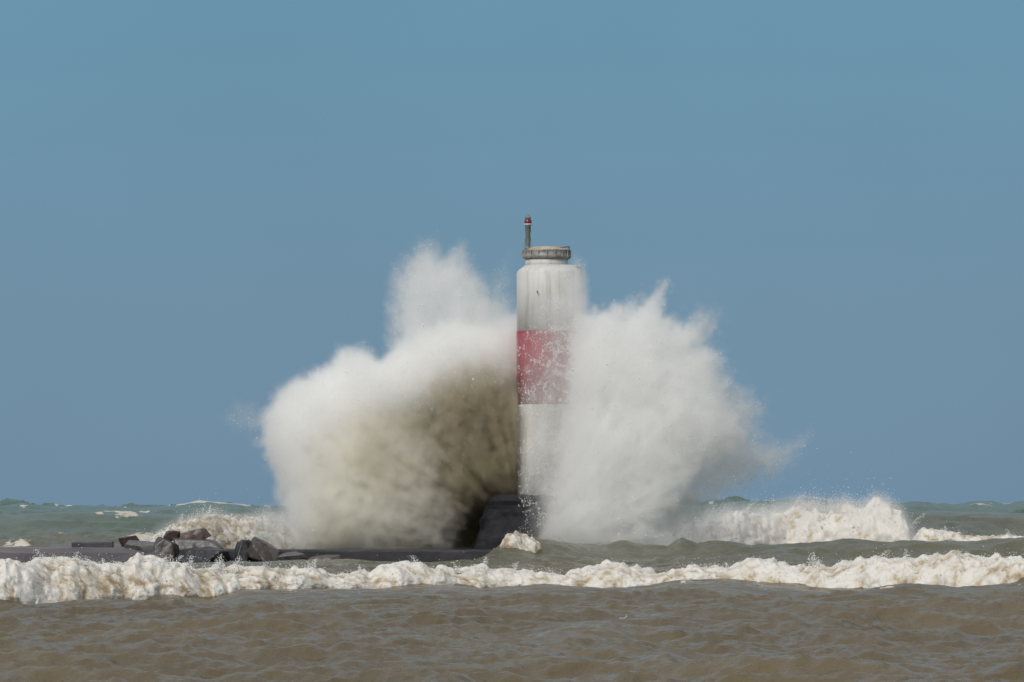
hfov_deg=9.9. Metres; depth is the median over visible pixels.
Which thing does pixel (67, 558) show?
wash foam
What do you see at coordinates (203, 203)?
sky
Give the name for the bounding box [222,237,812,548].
spray droplets
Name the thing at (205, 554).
boulder
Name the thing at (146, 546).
boulder
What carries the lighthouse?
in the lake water
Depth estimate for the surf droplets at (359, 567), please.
197.56 m
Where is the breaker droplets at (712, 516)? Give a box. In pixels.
[141,469,1021,547]
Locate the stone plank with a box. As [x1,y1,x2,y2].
[72,541,113,546]
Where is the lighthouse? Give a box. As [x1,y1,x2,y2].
[472,214,624,548]
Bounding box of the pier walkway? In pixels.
[224,548,492,561]
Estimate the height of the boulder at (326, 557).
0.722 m
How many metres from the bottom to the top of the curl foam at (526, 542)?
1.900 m
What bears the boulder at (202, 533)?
on the boulder at (183, 543)
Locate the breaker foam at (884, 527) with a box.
[643,497,913,545]
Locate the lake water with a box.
[0,495,1023,681]
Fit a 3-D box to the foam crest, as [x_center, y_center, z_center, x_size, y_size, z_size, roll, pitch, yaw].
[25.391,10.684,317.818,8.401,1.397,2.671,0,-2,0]
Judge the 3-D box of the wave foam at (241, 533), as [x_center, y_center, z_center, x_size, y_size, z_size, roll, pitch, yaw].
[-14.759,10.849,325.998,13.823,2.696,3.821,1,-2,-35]
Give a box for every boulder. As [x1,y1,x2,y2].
[119,535,139,546]
[123,540,153,552]
[154,537,178,561]
[163,530,180,540]
[173,538,223,551]
[175,546,228,562]
[180,528,210,538]
[235,540,250,561]
[247,537,279,561]
[276,552,306,560]
[308,555,340,559]
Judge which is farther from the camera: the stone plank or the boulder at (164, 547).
the stone plank
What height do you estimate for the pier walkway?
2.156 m
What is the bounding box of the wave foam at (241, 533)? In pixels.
[148,514,343,548]
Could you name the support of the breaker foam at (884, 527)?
on the lake water
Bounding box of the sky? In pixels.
[0,0,1023,505]
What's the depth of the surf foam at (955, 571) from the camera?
197.29 m
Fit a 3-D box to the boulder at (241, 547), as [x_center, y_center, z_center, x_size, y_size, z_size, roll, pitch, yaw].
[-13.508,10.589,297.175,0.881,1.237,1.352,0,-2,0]
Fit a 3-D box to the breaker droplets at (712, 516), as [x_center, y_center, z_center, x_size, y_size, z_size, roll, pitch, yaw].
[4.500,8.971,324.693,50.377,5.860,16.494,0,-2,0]
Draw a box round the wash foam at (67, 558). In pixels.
[34,556,95,562]
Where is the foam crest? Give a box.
[912,527,1022,541]
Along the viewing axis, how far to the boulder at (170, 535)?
298.22 m
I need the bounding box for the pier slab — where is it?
[0,547,173,562]
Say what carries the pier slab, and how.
in the lake water
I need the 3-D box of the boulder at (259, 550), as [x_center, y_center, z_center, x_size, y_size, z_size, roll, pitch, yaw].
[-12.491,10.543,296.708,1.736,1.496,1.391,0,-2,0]
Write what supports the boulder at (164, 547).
on the pier slab
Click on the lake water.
(717, 630)
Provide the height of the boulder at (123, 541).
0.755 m
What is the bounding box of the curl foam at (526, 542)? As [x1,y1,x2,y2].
[493,531,542,552]
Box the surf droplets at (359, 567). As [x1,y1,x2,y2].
[29,541,1023,574]
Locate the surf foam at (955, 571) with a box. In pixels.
[0,550,1023,604]

